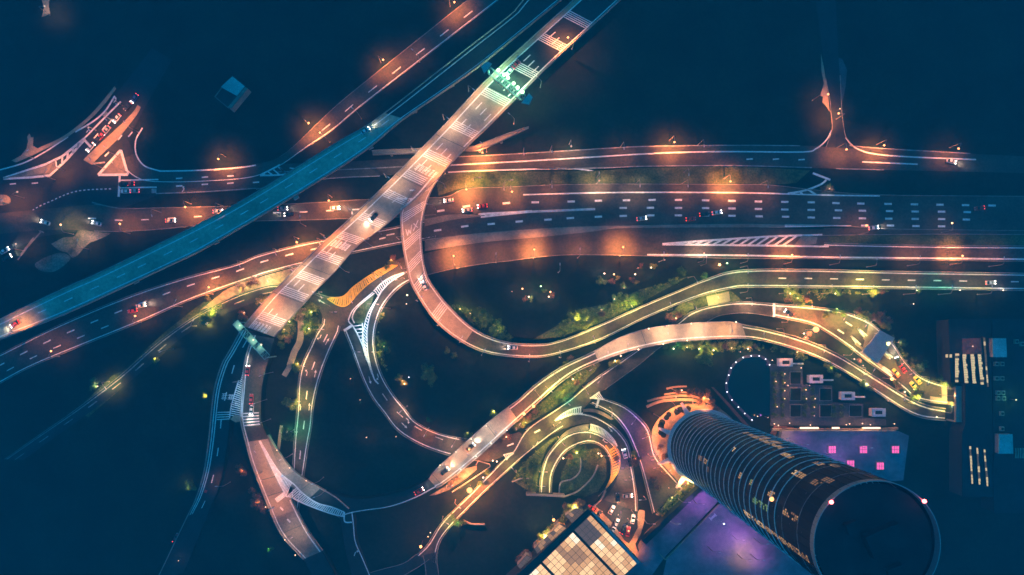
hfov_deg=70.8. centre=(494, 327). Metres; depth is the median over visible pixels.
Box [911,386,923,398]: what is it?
tree
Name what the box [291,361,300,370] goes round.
tree
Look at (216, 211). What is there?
car
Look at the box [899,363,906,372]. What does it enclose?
car
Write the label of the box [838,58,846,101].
side pavement
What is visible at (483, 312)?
tree
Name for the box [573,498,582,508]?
tree
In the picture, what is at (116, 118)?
car
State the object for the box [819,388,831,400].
planting bed
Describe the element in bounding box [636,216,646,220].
car
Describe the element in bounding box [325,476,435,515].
elevated link
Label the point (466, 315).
tree
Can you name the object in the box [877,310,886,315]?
tree
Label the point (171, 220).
car
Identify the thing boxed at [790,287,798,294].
tree
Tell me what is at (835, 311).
tree
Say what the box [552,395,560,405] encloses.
tree
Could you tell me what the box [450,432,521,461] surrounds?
road
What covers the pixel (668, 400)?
curved step
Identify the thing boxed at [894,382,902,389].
tree
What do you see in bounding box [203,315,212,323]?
tree
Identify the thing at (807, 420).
garden paving
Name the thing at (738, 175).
verge
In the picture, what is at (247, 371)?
car
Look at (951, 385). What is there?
tree
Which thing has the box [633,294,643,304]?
tree
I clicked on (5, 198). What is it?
traffic island
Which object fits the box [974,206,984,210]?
car
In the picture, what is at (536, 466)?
tree
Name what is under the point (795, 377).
planting bed
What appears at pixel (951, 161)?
car
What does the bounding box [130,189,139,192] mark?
car
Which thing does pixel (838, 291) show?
tree
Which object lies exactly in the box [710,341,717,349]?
tree
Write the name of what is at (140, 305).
car
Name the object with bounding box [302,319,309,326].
tree
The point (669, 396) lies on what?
curved step
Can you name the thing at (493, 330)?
tree
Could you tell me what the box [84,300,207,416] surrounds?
verge
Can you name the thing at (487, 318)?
tree
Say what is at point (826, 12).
side street
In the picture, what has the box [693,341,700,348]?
tree
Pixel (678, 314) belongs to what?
tree
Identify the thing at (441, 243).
median strip
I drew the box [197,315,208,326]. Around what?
tree
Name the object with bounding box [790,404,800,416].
planting bed
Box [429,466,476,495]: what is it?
verge
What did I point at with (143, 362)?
curved road
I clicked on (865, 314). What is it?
tree
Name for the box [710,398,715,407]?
tree
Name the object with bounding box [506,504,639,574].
glass roofed hall
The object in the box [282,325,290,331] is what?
tree
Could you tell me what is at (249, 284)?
tree
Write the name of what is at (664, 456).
tree
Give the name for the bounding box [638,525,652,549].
paved forecourt
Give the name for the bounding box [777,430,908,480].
podium
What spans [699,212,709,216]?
car
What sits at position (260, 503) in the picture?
tree
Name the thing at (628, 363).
ramp road
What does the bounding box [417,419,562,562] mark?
road
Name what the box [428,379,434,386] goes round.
tree
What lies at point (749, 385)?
pond
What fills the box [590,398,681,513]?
ring road
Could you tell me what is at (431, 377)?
tree
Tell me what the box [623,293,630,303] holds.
tree
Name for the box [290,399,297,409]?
tree
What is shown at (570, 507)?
tree
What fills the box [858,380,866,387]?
tree
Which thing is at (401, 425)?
descending lane
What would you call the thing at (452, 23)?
slip road
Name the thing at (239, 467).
tree
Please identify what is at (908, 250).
southern carriageway
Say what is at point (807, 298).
tree
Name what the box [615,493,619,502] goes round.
car
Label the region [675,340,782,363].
undergrowth
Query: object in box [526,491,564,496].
portal wall
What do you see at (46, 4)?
entrance drive
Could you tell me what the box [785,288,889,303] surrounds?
undergrowth
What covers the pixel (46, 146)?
pavement
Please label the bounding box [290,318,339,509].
exit road
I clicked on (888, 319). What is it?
tree
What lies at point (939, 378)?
tree
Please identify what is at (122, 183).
car
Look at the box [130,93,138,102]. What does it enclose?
car
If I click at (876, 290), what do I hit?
tree
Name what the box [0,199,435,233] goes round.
through road
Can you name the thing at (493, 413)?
tree
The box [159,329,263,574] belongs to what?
western ramp
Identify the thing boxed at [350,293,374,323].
verge
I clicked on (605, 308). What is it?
tree
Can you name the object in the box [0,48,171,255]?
junction asphalt
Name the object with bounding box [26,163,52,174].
traffic island
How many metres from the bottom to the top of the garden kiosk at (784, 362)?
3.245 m
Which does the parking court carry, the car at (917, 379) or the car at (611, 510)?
the car at (611, 510)
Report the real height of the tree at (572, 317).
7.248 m
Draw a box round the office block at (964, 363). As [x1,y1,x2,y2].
[936,319,992,496]
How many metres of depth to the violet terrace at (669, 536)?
334.50 m
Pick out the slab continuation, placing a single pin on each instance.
(317, 564)
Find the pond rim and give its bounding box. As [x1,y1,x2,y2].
[725,354,772,420]
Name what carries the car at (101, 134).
on the junction asphalt at (142, 82)
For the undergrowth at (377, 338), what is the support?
on the ground
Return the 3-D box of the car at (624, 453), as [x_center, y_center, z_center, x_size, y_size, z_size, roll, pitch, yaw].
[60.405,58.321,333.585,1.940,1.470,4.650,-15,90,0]
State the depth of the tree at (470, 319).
330.22 m
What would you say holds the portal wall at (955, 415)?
on the ground
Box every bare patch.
[35,253,69,271]
[52,230,109,257]
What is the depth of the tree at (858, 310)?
331.56 m
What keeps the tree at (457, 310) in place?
on the ground
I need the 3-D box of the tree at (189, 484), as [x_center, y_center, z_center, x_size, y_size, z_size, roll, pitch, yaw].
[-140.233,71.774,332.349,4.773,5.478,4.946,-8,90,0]
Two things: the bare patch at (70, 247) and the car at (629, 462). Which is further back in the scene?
the bare patch at (70, 247)
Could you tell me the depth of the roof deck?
326.05 m
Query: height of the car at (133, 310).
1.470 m
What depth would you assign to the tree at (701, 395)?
331.77 m
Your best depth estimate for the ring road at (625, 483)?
334.40 m
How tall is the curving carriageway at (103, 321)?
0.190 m
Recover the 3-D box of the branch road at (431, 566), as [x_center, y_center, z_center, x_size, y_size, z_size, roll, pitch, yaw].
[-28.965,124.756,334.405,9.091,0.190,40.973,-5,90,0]
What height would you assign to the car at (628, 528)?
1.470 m
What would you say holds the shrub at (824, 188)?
on the ground
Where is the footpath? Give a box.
[277,308,306,449]
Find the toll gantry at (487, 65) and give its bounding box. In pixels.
[481,61,532,104]
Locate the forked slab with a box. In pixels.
[239,335,351,559]
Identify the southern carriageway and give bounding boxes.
[423,228,827,274]
[824,242,1023,261]
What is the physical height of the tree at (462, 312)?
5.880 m
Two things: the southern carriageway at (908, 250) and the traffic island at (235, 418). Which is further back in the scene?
the southern carriageway at (908, 250)
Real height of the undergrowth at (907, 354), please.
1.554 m
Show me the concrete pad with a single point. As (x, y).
(724, 297)
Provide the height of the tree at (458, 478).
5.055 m
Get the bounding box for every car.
[0,247,9,253]
[2,254,11,261]
[10,320,19,327]
[40,219,50,225]
[86,142,94,151]
[91,220,101,225]
[93,135,99,144]
[99,131,104,139]
[104,126,110,134]
[112,113,120,122]
[118,182,127,185]
[120,189,130,193]
[123,101,131,110]
[127,181,134,185]
[127,308,137,312]
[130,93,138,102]
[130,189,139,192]
[136,303,145,307]
[165,218,175,222]
[213,209,222,213]
[245,365,249,375]
[249,394,253,403]
[249,405,253,414]
[278,206,287,210]
[284,212,293,216]
[330,206,339,209]
[360,126,369,134]
[369,212,377,221]
[414,487,423,494]
[420,281,427,290]
[440,467,448,475]
[444,198,453,202]
[462,208,471,212]
[465,443,474,451]
[477,204,486,208]
[505,66,513,75]
[508,345,517,349]
[512,59,520,68]
[588,504,596,511]
[608,505,615,514]
[613,518,619,527]
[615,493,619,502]
[620,525,626,533]
[622,449,627,458]
[622,493,632,497]
[625,526,630,536]
[627,457,632,466]
[630,514,635,523]
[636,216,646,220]
[686,217,695,220]
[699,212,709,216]
[712,210,721,214]
[784,309,793,316]
[868,225,878,229]
[891,368,900,377]
[894,356,900,366]
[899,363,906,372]
[909,381,917,388]
[913,375,921,384]
[946,158,956,163]
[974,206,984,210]
[985,280,995,284]
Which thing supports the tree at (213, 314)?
on the ground
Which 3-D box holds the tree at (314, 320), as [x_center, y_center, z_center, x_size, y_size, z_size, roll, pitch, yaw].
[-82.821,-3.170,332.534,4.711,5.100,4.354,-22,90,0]
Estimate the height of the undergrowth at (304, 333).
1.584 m
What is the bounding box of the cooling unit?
[1013,339,1018,343]
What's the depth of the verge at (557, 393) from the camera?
334.88 m
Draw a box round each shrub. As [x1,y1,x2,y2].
[662,503,668,510]
[820,185,827,191]
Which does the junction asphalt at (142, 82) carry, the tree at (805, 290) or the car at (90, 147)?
the car at (90, 147)
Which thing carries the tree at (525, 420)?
on the verge at (557, 393)
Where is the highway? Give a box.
[379,184,1023,259]
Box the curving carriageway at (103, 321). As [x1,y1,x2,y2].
[0,220,433,383]
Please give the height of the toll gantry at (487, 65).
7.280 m
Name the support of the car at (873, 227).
on the highway
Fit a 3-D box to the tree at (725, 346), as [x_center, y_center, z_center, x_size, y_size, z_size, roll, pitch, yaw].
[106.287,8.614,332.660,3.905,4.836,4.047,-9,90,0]
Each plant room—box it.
[989,338,1006,356]
[995,433,1012,453]
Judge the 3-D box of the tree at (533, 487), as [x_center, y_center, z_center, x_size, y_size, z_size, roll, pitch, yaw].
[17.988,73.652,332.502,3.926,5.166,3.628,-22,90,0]
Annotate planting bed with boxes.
[790,372,800,383]
[790,388,800,400]
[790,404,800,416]
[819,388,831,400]
[819,404,831,416]
[849,405,861,416]
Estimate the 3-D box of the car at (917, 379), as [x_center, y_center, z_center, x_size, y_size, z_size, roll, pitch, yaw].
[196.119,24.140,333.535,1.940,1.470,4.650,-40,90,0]
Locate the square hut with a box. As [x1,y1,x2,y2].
[214,76,250,111]
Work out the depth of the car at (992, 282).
333.48 m
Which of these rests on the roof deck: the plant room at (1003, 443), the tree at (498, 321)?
the plant room at (1003, 443)
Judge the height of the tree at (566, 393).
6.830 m
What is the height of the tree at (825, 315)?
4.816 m
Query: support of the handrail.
on the ground
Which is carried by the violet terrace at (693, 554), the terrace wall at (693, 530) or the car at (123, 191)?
the terrace wall at (693, 530)
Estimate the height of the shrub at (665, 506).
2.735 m
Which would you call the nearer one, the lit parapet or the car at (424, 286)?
the car at (424, 286)
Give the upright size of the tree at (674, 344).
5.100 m
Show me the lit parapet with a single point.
(839, 428)
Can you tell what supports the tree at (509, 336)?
on the ground
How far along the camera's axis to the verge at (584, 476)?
334.88 m
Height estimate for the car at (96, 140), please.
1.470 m
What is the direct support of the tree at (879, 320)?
on the ground
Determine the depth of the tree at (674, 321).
331.21 m
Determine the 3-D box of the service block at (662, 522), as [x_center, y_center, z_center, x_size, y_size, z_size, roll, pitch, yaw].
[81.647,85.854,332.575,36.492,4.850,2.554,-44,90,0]
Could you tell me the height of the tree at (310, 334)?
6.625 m
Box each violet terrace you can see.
[626,490,717,574]
[663,504,811,574]
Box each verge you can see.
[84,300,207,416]
[201,267,296,309]
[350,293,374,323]
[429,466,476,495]
[437,167,809,195]
[512,362,600,428]
[512,436,557,491]
[533,276,688,339]
[560,448,605,496]
[667,286,741,318]
[828,235,1023,244]
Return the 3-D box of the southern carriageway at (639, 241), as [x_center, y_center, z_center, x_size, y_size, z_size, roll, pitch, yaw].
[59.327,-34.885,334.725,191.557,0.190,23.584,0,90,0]
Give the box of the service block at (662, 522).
[641,486,701,543]
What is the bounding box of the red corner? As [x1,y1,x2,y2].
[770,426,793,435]
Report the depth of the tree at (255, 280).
331.06 m
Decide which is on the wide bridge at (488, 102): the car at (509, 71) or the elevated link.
the car at (509, 71)
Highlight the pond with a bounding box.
[728,357,769,418]
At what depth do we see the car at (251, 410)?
328.74 m
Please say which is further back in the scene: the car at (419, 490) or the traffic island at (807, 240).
the traffic island at (807, 240)
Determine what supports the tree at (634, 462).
on the ground
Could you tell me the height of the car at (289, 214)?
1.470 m
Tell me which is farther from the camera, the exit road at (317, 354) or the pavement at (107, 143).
the pavement at (107, 143)
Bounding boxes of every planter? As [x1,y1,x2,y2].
[658,419,664,427]
[658,427,665,437]
[664,412,671,419]
[674,406,690,413]
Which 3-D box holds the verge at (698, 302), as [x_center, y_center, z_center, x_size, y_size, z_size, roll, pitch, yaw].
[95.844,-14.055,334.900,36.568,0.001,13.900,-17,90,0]
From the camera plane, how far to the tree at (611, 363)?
331.42 m
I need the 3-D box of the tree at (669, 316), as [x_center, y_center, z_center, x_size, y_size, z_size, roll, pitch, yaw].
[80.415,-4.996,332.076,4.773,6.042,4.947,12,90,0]
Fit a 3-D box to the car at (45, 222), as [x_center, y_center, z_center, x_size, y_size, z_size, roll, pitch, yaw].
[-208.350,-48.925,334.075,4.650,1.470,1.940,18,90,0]
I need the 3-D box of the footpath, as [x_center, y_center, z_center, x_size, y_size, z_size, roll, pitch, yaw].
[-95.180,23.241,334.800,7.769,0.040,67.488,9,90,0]
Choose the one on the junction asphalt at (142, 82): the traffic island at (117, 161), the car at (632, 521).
the traffic island at (117, 161)
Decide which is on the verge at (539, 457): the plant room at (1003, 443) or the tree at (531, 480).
the tree at (531, 480)
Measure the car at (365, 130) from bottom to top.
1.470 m
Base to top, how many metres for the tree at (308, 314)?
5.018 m
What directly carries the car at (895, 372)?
on the toll road at (850, 330)
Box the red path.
[712,387,748,425]
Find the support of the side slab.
on the ground
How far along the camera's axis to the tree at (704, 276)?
331.53 m
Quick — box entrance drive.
[42,0,49,16]
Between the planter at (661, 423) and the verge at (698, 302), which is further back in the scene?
the verge at (698, 302)
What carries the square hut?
on the ground
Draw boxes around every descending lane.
[86,97,612,460]
[366,273,465,443]
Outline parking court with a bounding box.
[597,480,637,543]
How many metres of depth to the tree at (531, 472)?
331.16 m
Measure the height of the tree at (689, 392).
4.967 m
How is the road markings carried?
on the junction asphalt at (142, 82)
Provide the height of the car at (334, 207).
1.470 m
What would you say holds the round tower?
on the tower forecourt at (670, 422)
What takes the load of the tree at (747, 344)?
on the ground
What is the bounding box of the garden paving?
[770,364,886,425]
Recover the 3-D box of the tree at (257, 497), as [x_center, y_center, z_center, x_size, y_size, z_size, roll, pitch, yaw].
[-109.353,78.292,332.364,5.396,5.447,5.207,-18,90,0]
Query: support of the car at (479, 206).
on the highway
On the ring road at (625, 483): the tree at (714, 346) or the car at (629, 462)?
the car at (629, 462)
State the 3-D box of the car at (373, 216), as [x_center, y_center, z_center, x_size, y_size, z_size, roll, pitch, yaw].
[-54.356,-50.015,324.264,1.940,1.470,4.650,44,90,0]
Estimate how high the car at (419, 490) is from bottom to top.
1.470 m
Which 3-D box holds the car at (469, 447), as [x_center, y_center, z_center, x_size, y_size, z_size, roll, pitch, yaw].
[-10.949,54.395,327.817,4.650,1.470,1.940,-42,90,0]
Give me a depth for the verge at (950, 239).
334.84 m
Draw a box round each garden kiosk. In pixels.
[777,358,792,366]
[807,375,822,382]
[838,392,854,399]
[869,408,885,416]
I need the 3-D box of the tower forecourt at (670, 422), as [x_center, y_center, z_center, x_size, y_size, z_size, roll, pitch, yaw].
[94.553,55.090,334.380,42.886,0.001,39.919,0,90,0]
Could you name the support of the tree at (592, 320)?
on the verge at (653, 292)
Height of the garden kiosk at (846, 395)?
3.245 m
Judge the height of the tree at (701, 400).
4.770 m
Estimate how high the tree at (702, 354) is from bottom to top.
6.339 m
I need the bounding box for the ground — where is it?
[0,0,1023,574]
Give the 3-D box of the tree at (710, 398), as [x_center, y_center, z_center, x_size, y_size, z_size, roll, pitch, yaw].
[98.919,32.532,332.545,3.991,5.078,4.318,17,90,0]
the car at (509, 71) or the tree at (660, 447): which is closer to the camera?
the car at (509, 71)
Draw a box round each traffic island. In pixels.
[0,195,9,204]
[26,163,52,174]
[101,153,125,173]
[230,415,242,421]
[425,214,479,225]
[558,424,589,439]
[583,408,612,419]
[795,236,817,244]
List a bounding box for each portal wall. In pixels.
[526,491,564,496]
[946,386,961,421]
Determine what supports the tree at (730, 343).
on the ground
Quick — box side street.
[816,0,854,148]
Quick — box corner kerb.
[17,202,116,259]
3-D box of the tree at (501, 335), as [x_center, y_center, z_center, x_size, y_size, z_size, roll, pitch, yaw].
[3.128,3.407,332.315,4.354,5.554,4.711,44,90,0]
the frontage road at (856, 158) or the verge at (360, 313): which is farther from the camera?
the frontage road at (856, 158)
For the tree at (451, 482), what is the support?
on the verge at (469, 472)
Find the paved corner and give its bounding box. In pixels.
[22,134,36,154]
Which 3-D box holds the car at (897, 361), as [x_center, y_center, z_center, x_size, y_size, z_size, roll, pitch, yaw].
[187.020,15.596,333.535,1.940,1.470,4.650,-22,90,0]
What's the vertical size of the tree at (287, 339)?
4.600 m
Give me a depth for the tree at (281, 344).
331.17 m
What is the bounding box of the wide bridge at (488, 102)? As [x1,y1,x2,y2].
[243,0,620,336]
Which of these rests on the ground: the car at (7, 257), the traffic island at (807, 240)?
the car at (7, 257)
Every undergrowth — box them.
[199,302,223,316]
[276,311,300,346]
[301,300,320,337]
[375,312,387,370]
[455,308,506,333]
[657,486,691,515]
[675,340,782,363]
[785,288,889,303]
[853,311,917,367]
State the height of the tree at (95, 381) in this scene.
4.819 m
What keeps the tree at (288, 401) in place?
on the ground
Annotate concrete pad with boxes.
[707,292,729,305]
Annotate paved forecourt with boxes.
[595,507,644,556]
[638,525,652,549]
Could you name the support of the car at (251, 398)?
on the forked slab
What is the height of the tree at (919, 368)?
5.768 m
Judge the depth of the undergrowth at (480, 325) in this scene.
334.54 m
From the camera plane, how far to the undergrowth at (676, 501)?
334.55 m
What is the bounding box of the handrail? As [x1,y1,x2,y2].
[452,461,490,491]
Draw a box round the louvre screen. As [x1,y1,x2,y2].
[1015,448,1023,457]
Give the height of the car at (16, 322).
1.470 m
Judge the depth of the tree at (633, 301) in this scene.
329.76 m
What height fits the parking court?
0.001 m
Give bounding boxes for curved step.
[646,398,701,407]
[647,394,709,403]
[664,391,692,394]
[666,385,686,388]
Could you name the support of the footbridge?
on the ground
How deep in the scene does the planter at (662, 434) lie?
333.95 m
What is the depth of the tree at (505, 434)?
330.30 m
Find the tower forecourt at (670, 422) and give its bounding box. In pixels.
[652,404,732,487]
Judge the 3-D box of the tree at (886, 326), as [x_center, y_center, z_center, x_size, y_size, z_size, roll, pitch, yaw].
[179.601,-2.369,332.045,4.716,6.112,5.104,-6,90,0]
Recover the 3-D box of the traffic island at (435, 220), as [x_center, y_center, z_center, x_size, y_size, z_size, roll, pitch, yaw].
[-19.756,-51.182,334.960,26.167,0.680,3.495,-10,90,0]
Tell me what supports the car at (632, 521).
on the parking court
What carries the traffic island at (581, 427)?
on the ground
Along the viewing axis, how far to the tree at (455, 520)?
331.63 m
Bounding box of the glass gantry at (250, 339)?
[233,320,276,359]
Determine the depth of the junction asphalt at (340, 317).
334.67 m
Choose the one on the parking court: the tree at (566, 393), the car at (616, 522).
the car at (616, 522)
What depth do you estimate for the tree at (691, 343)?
330.22 m
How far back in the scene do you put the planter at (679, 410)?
333.95 m
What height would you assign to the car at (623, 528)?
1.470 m
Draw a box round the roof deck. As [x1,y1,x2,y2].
[981,319,1023,512]
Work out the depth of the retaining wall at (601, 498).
333.65 m
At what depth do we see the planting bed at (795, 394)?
334.39 m
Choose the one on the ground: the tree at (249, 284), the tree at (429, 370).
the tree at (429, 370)
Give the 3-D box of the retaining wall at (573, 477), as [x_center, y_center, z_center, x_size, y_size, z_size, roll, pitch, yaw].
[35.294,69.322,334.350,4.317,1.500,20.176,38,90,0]
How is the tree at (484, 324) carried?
on the ground
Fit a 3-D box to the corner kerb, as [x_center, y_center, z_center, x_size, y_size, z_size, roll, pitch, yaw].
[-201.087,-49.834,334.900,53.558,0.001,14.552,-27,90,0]
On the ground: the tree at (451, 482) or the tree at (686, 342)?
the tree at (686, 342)
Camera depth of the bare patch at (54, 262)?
334.96 m
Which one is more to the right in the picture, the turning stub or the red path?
the red path
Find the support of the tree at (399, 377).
on the ground
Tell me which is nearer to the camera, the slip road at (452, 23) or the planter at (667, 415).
the planter at (667, 415)
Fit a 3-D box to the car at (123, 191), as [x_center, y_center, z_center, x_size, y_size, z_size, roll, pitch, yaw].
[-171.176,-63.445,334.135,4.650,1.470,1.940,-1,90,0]
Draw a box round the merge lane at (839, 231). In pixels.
[822,228,1023,235]
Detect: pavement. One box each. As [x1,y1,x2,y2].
[12,86,115,161]
[84,105,140,163]
[820,56,829,111]
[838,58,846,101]
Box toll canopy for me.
[860,330,893,363]
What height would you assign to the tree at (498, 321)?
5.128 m
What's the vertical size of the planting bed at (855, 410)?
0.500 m
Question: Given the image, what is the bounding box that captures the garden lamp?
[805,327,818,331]
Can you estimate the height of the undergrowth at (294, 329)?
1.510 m
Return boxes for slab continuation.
[304,548,338,574]
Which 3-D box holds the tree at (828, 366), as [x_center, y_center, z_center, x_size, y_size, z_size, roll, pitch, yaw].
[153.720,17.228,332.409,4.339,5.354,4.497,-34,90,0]
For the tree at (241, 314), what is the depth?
329.75 m
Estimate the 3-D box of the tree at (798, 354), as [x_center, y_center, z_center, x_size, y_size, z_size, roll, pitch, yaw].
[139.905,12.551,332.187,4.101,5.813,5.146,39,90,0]
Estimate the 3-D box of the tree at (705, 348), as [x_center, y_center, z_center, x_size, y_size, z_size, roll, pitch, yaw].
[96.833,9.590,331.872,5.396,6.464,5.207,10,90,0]
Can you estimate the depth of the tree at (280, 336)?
330.85 m
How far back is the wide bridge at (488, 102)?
325.00 m
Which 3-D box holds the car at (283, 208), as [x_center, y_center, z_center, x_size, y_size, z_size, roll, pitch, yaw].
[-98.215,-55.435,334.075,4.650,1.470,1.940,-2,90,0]
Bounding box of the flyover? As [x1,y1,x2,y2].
[354,321,945,555]
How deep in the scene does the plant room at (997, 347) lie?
323.15 m
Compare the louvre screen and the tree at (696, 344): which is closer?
the louvre screen
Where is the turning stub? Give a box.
[340,513,370,574]
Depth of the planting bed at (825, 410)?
334.39 m
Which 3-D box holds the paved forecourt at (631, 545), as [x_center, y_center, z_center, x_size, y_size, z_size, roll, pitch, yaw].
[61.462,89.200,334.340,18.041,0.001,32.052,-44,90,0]
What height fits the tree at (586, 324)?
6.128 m
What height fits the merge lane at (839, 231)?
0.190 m
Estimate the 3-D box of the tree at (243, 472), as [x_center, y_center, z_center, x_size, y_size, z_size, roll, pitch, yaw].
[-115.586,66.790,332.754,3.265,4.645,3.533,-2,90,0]
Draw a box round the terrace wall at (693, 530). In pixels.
[659,504,719,559]
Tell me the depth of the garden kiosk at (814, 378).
331.75 m
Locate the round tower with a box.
[658,402,940,574]
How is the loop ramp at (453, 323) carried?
on the ground
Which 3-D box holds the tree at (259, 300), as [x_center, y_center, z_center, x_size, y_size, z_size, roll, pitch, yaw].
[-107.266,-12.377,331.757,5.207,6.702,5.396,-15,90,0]
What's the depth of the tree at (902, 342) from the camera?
331.31 m
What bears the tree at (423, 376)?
on the ground
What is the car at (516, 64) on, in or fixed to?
on the wide bridge at (488, 102)
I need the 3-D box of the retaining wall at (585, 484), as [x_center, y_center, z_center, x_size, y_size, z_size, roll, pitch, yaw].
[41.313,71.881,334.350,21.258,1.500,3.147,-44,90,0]
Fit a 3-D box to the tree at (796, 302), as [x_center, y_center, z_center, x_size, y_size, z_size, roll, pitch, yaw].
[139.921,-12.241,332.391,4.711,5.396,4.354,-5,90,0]
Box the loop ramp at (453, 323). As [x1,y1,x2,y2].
[400,174,1023,357]
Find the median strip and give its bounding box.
[425,224,784,250]
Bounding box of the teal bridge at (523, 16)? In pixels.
[0,0,561,339]
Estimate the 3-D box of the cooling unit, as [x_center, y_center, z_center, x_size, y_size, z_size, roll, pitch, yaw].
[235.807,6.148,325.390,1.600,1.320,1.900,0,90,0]
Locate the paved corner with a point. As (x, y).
(30, 146)
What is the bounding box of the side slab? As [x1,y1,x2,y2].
[267,435,348,517]
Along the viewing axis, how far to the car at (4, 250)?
333.93 m
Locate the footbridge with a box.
[372,126,528,156]
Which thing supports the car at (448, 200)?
on the highway
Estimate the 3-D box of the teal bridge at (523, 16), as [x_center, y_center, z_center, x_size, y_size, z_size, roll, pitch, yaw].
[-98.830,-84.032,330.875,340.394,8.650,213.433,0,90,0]
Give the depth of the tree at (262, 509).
330.27 m
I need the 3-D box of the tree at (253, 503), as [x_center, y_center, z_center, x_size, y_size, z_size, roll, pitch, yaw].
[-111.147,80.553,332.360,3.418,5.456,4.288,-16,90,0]
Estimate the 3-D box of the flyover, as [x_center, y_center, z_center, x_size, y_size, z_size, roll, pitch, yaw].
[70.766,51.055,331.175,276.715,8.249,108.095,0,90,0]
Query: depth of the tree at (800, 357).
331.11 m
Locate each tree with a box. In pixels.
[90,377,98,385]
[184,480,193,488]
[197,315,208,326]
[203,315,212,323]
[204,294,211,302]
[209,310,216,317]
[235,464,243,472]
[238,310,245,318]
[240,469,246,475]
[245,280,251,287]
[250,499,256,507]
[251,276,258,284]
[252,493,261,503]
[254,499,264,508]
[255,295,264,303]
[259,504,266,513]
[277,334,284,339]
[277,341,284,349]
[281,427,292,440]
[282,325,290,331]
[283,335,292,342]
[284,397,291,406]
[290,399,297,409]
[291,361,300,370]
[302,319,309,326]
[303,311,311,317]
[305,303,313,311]
[305,329,315,338]
[309,303,320,311]
[309,317,318,325]
[382,346,389,353]
[394,374,402,380]
[421,362,433,375]
[421,372,428,380]
[427,371,436,380]
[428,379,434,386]
[447,480,454,485]
[451,304,461,313]
[451,518,458,525]
[454,475,460,482]
[460,306,467,316]
[462,308,472,320]
[466,315,474,322]
[477,307,487,319]
[481,321,488,327]
[482,313,492,323]
[489,326,500,338]
[489,409,496,416]
[496,318,501,326]
[497,330,506,339]
[501,432,510,439]
[505,334,512,341]
[521,416,529,423]
[527,476,536,485]
[529,468,537,475]
[529,484,537,491]
[532,463,540,472]
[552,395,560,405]
[559,388,571,400]
[566,503,576,509]
[568,312,579,323]
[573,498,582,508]
[574,317,582,326]
[582,317,592,328]
[586,314,594,322]
[598,309,605,316]
[603,304,609,311]
[608,360,615,367]
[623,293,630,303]
[628,295,639,307]
[630,457,639,466]
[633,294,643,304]
[657,445,664,451]
[661,453,667,459]
[665,312,673,320]
[669,342,676,348]
[671,318,678,324]
[673,388,681,395]
[674,312,682,319]
[676,266,684,273]
[681,341,687,346]
[684,340,696,347]
[686,390,692,396]
[692,387,700,394]
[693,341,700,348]
[694,353,703,363]
[697,397,704,405]
[698,351,710,360]
[698,391,705,398]
[700,271,707,279]
[700,344,711,353]
[703,353,712,366]
[705,395,712,402]
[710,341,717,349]
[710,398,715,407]
[716,342,723,351]
[722,342,729,349]
[727,339,737,351]
[744,339,753,347]
[783,287,790,293]
[783,294,792,302]
[787,348,795,354]
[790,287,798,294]
[793,297,801,305]
[795,351,803,359]
[798,353,807,360]
[801,288,808,294]
[802,295,809,302]
[822,312,829,318]
[823,361,832,369]
[832,308,838,314]
[834,287,841,295]
[840,309,848,317]
[854,306,862,313]
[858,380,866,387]
[860,311,868,319]
[871,312,880,321]
[872,287,880,295]
[874,315,885,324]
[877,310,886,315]
[880,317,889,327]
[884,316,892,325]
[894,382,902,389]
[898,339,906,345]
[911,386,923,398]
[915,363,924,372]
[935,374,943,380]
[942,379,956,389]
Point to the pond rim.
(728, 377)
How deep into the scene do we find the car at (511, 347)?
329.72 m
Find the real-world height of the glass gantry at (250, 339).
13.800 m
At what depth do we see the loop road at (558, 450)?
334.37 m
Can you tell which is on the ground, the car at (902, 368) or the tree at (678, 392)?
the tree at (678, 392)
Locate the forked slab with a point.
(288, 520)
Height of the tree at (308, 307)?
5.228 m
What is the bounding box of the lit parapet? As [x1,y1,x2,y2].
[770,427,897,430]
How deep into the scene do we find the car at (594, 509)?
333.22 m
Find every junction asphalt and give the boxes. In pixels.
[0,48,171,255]
[308,257,406,330]
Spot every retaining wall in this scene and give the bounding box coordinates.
[465,520,484,524]
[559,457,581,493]
[565,465,598,496]
[593,490,605,506]
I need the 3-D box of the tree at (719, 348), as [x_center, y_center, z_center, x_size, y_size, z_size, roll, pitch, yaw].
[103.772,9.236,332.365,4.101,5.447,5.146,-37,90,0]
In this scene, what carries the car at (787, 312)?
on the toll road at (850, 330)
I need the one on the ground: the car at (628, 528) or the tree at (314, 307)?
the tree at (314, 307)
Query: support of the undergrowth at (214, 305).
on the ground
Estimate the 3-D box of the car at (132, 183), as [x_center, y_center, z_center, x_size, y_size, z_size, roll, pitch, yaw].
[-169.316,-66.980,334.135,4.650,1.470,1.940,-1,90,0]
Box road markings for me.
[0,96,155,209]
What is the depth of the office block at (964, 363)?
325.65 m
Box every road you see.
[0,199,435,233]
[5,264,397,459]
[118,128,1023,196]
[125,0,497,181]
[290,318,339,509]
[369,554,428,574]
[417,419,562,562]
[423,552,438,574]
[450,432,521,461]
[503,392,637,511]
[524,301,772,433]
[539,430,620,494]
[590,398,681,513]
[773,303,946,404]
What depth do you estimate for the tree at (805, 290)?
331.96 m
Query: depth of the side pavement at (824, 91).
334.87 m

